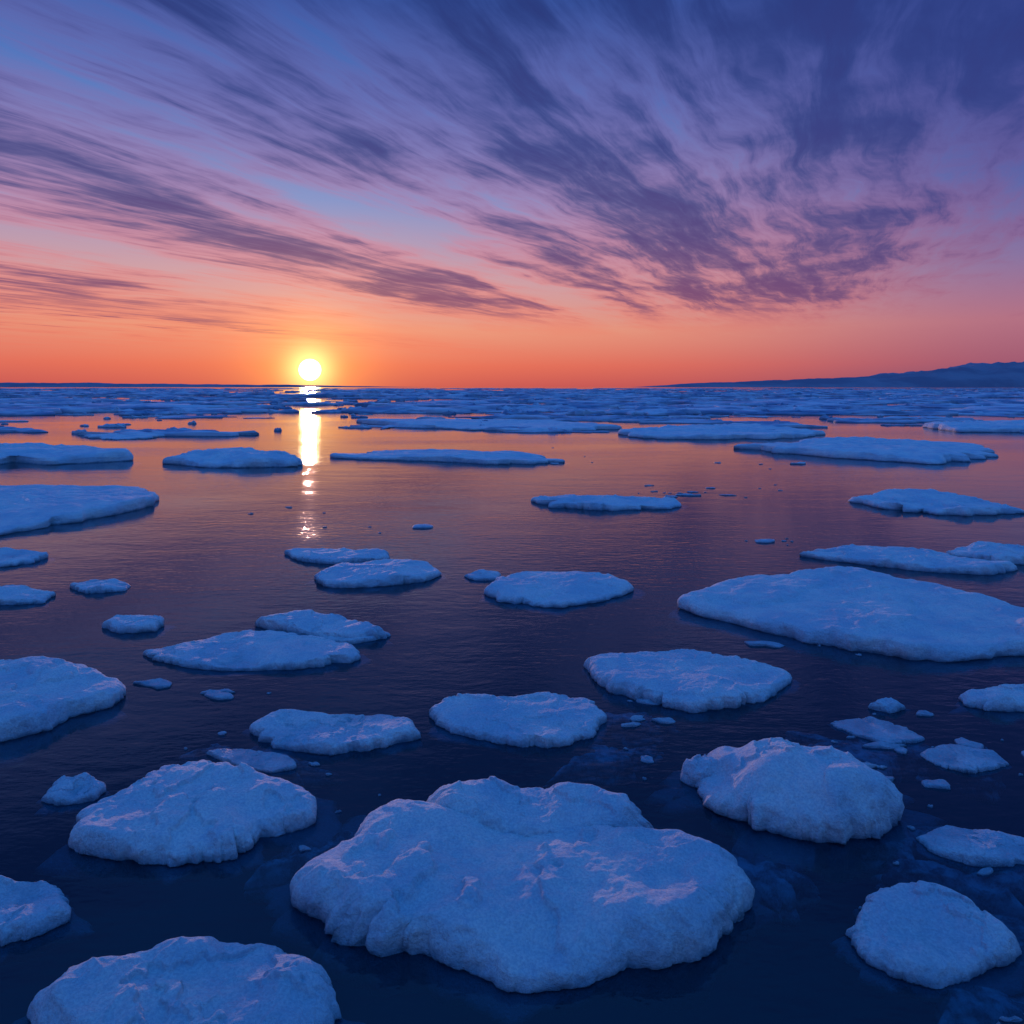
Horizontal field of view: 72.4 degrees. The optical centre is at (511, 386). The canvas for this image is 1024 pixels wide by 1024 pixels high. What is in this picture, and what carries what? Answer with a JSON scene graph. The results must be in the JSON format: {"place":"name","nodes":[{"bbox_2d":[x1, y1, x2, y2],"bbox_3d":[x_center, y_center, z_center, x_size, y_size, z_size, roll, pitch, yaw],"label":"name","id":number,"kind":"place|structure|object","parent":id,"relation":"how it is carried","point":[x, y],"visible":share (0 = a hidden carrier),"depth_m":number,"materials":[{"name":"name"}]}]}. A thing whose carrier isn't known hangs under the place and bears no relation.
{"place":"outdoors","nodes":[
{"label":"outdoors","id":0,"kind":"place"},
{"bbox_2d":[0,382,381,386],"bbox_3d":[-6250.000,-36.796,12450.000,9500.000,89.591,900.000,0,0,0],"label":"coastline","id":1,"kind":"structure","parent":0,"point":[12,384],"depth_m":12126.51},
{"bbox_2d":[0,424,1023,1023],"bbox_3d":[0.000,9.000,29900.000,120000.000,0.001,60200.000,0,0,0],"label":"sea","id":2,"kind":"structure","parent":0,"point":[224,568],"depth_m":24.09,"materials":[{"name":"liquid"}]},
{"bbox_2d":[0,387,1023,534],"bbox_3d":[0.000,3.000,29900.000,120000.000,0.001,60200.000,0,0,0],"label":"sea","id":3,"kind":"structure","parent":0,"point":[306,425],"depth_m":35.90,"materials":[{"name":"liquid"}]},
{"bbox_2d":[0,585,55,610],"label":"ice floe","id":4,"kind":"object","parent":3,"relation":"on","point":[16,597],"visible":1,"depth_m":9.76,"materials":[{"name":"white ice"}]},
{"bbox_2d":[0,547,56,571],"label":"ice floe","id":5,"kind":"object","parent":3,"relation":"on","point":[11,559],"visible":1,"depth_m":12.03,"materials":[{"name":"white ice"}]},
{"bbox_2d":[0,875,94,962],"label":"ice floe","id":6,"kind":"object","parent":3,"relation":"on","point":[38,917],"visible":1,"depth_m":3.89,"materials":[{"name":"white ice"}]},
{"bbox_2d":[0,656,128,768],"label":"ice floe","id":7,"kind":"object","parent":3,"relation":"on","point":[48,705],"visible":1,"depth_m":6.41,"materials":[{"name":"white ice"}]},
{"bbox_2d":[0,442,134,473],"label":"ice floe","id":8,"kind":"object","parent":3,"relation":"on","point":[39,453],"visible":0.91,"depth_m":28.06,"materials":[{"name":"white ice"}]},
{"bbox_2d":[34,772,110,816],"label":"ice floe","id":9,"kind":"object","parent":3,"relation":"on","point":[63,795],"visible":0.99,"depth_m":5.07,"materials":[{"name":"white ice"}]},
{"bbox_2d":[0,484,159,542],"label":"ice floe","id":10,"kind":"object","parent":3,"relation":"on","point":[33,511],"visible":0.99,"depth_m":16.44,"materials":[{"name":"white ice"}]},
{"bbox_2d":[69,578,130,599],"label":"ice floe","id":11,"kind":"object","parent":3,"relation":"on","point":[94,589],"visible":1,"depth_m":10.26,"materials":[{"name":"white ice"}]},
{"bbox_2d":[84,432,164,439],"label":"ice floe","id":12,"kind":"object","parent":3,"relation":"on","point":[118,436],"visible":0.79,"depth_m":41.04,"materials":[{"name":"white ice"}]},
{"bbox_2d":[100,615,175,641],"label":"ice floe","id":13,"kind":"object","parent":3,"relation":"on","point":[129,628],"visible":1,"depth_m":8.58,"materials":[{"name":"white ice"}]},
{"bbox_2d":[33,760,343,887],"bbox_3d":[-2.109,3.013,4.909,1.931,0.448,1.247,0,0,0],"label":"ice floe","id":14,"kind":"object","parent":3,"relation":"on","point":[175,823],"visible":0.99,"depth_m":4.63,"materials":[{"name":"white ice"}]},
{"bbox_2d":[13,936,365,1023],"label":"ice floe","id":15,"kind":"object","parent":3,"relation":"on","point":[193,980],"visible":1,"depth_m":3.32,"materials":[{"name":"white ice"}]},
{"bbox_2d":[163,447,302,477],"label":"ice floe","id":16,"kind":"object","parent":3,"relation":"on","point":[239,457],"visible":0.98,"depth_m":26.48,"materials":[{"name":"white ice"}]},
{"bbox_2d":[205,748,297,775],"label":"ice floe","id":17,"kind":"object","parent":3,"relation":"in","point":[272,763],"visible":0.97,"depth_m":5.59,"materials":[{"name":"white ice"}]},
{"bbox_2d":[142,630,372,677],"bbox_3d":[-2.841,3.010,7.915,2.602,0.245,1.214,0,0,0],"label":"ice floe","id":18,"kind":"object","parent":3,"relation":"on","point":[265,653],"visible":1,"depth_m":7.64,"materials":[{"name":"white ice"}]},
{"bbox_2d":[246,609,393,653],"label":"ice floe","id":19,"kind":"object","parent":3,"relation":"on","point":[306,622],"visible":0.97,"depth_m":8.51,"materials":[{"name":"white ice"}]},
{"bbox_2d":[241,709,423,766],"bbox_3d":[-1.563,3.011,6.032,1.628,0.225,0.701,0,0,0],"label":"ice floe","id":20,"kind":"object","parent":3,"relation":"on","point":[328,740],"visible":1,"depth_m":5.91,"materials":[{"name":"white ice"}]},
{"bbox_2d":[277,547,392,568],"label":"ice floe","id":21,"kind":"object","parent":3,"relation":"on","point":[319,558],"visible":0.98,"depth_m":12.12,"materials":[{"name":"white ice"}]},
{"bbox_2d":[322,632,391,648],"bbox_3d":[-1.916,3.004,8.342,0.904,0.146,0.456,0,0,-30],"label":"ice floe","id":22,"kind":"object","parent":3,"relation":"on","point":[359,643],"visible":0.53,"depth_m":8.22,"materials":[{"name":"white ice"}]},
{"bbox_2d":[306,559,446,596],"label":"ice floe","id":23,"kind":"object","parent":3,"relation":"on","point":[390,577],"visible":1,"depth_m":10.71,"materials":[{"name":"white ice"}]},
{"bbox_2d":[328,449,566,470],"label":"ice floe","id":24,"kind":"object","parent":3,"relation":"on","point":[491,458],"visible":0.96,"depth_m":28.59,"materials":[{"name":"white ice"}]},
{"bbox_2d":[462,569,500,584],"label":"ice floe","id":25,"kind":"object","parent":3,"relation":"on","point":[481,577],"visible":0.98,"depth_m":10.90,"materials":[{"name":"white ice"}]},
{"bbox_2d":[357,418,621,430],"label":"ice floe","id":26,"kind":"object","parent":3,"relation":"on","point":[474,424],"visible":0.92,"depth_m":52.36,"materials":[{"name":"white ice"}]},
{"bbox_2d":[0,388,1023,439],"bbox_3d":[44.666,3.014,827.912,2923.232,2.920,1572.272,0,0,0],"label":"pack ice","id":27,"kind":"structure","parent":3,"relation":"in","point":[926,405],"depth_m":109.79,"materials":[{"name":"white ice"}]},
{"bbox_2d":[427,692,611,759],"bbox_3d":[0.071,3.010,6.297,1.669,0.262,1.008,0,0,0],"label":"ice floe","id":28,"kind":"object","parent":3,"relation":"on","point":[546,725],"visible":1,"depth_m":6.12,"materials":[{"name":"white ice"}]},
{"bbox_2d":[262,800,779,1022],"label":"ice floe","id":29,"kind":"object","parent":3,"relation":"on","point":[446,906],"visible":1,"depth_m":3.81,"materials":[{"name":"white ice"}]},
{"bbox_2d":[427,776,652,837],"bbox_3d":[0.093,3.022,4.853,1.812,0.519,0.704,0,0,7],"label":"ice floe","id":30,"kind":"object","parent":3,"relation":"on","point":[494,803],"visible":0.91,"depth_m":4.74,"materials":[{"name":"white ice"}]},
{"bbox_2d":[478,571,646,616],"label":"ice floe","id":31,"kind":"object","parent":3,"relation":"on","point":[556,594],"visible":1,"depth_m":9.99,"materials":[{"name":"white ice"}]},
{"bbox_2d":[133,447,1023,1023],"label":"brash ice","id":32,"kind":"structure","parent":3,"relation":"on","point":[225,695],"depth_m":6.24,"materials":[{"name":"white ice"}]},
{"bbox_2d":[178,712,1023,1023],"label":"submerged ice","id":33,"kind":"structure","parent":3,"relation":"on","point":[790,894],"depth_m":4.58,"materials":[{"name":"blue ice"}]},
{"bbox_2d":[530,494,688,516],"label":"ice floe","id":34,"kind":"object","parent":3,"relation":"on","point":[595,505],"visible":1,"depth_m":17.35,"materials":[{"name":"white ice"}]},
{"bbox_2d":[582,649,799,724],"bbox_3d":[1.850,3.013,7.124,2.197,0.316,1.488,0,0,0],"label":"ice floe","id":35,"kind":"object","parent":3,"relation":"on","point":[693,687],"visible":1,"depth_m":6.87,"materials":[{"name":"white ice"}]},
{"bbox_2d":[671,754,712,800],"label":"ice floe","id":36,"kind":"object","parent":3,"relation":"on","point":[696,769],"visible":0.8,"depth_m":5.27,"materials":[{"name":"white ice"}]},
{"bbox_2d":[618,423,825,443],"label":"ice floe","id":37,"kind":"object","parent":3,"relation":"on","point":[718,431],"visible":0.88,"depth_m":43.08,"materials":[{"name":"white ice"}]},
{"bbox_2d":[642,738,946,882],"bbox_3d":[2.040,3.006,5.157,1.940,0.835,1.380,0,0,-14],"label":"ice floe","id":38,"kind":"object","parent":3,"relation":"on","point":[826,813],"visible":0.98,"depth_m":4.77,"materials":[{"name":"white ice"}]},
{"bbox_2d":[665,566,1023,679],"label":"ice floe","id":39,"kind":"object","parent":3,"relation":"on","point":[887,624],"visible":0.98,"depth_m":8.62,"materials":[{"name":"white ice"}]},
{"bbox_2d":[734,436,997,466],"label":"ice floe","id":40,"kind":"object","parent":3,"relation":"on","point":[899,450],"visible":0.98,"depth_m":30.48,"materials":[{"name":"white ice"}]},
{"bbox_2d":[827,716,924,745],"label":"ice floe","id":41,"kind":"object","parent":3,"relation":"in","point":[884,731],"visible":1,"depth_m":6.06,"materials":[{"name":"white ice"}]},
{"bbox_2d":[867,697,910,719],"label":"ice floe","id":42,"kind":"object","parent":3,"relation":"on","point":[888,708],"visible":1,"depth_m":6.48,"materials":[{"name":"white ice"}]},
{"bbox_2d":[796,544,1017,582],"bbox_3d":[6.795,3.003,12.173,3.283,0.319,1.622,0,0,31],"label":"ice floe","id":43,"kind":"object","parent":3,"relation":"on","point":[908,562],"visible":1,"depth_m":11.66,"materials":[{"name":"white ice"}]},
{"bbox_2d":[829,880,1023,1000],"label":"ice floe","id":44,"kind":"object","parent":3,"relation":"on","point":[922,940],"visible":0.99,"depth_m":3.68,"materials":[{"name":"white ice"}]},
{"bbox_2d":[845,488,1023,523],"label":"ice floe","id":45,"kind":"object","parent":3,"relation":"on","point":[930,504],"visible":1,"depth_m":17.09,"materials":[{"name":"white ice"}]},
{"bbox_2d":[915,744,1011,777],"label":"ice floe","id":46,"kind":"object","parent":3,"relation":"on","point":[962,761],"visible":1,"depth_m":5.57,"materials":[{"name":"white ice"}]},
{"bbox_2d":[913,825,1023,875],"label":"ice floe","id":47,"kind":"object","parent":3,"relation":"in","point":[965,851],"visible":1,"depth_m":4.49,"materials":[{"name":"white ice"}]},
{"bbox_2d":[923,420,1023,431],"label":"ice floe","id":48,"kind":"object","parent":3,"relation":"on","point":[988,426],"visible":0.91,"depth_m":48.13,"materials":[{"name":"white ice"}]},
{"bbox_2d":[945,541,1023,573],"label":"ice floe","id":49,"kind":"object","parent":3,"relation":"on","point":[994,551],"visible":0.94,"depth_m":12.15,"materials":[{"name":"white ice"}]},
{"bbox_2d":[948,684,1023,724],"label":"ice floe","id":50,"kind":"object","parent":3,"relation":"on","point":[1002,704],"visible":1,"depth_m":6.52,"materials":[{"name":"white ice"}]},
{"bbox_2d":[0,0,1023,386],"label":"sky","id":51,"kind":"structure","parent":0,"point":[384,193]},
{"bbox_2d":[643,361,1023,386],"bbox_3d":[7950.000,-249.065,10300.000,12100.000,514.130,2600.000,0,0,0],"label":"mountain range","id":52,"kind":"structure","parent":0,"point":[999,374],"depth_m":9350.50,"materials":[{"name":"blue stone"}]}
]}

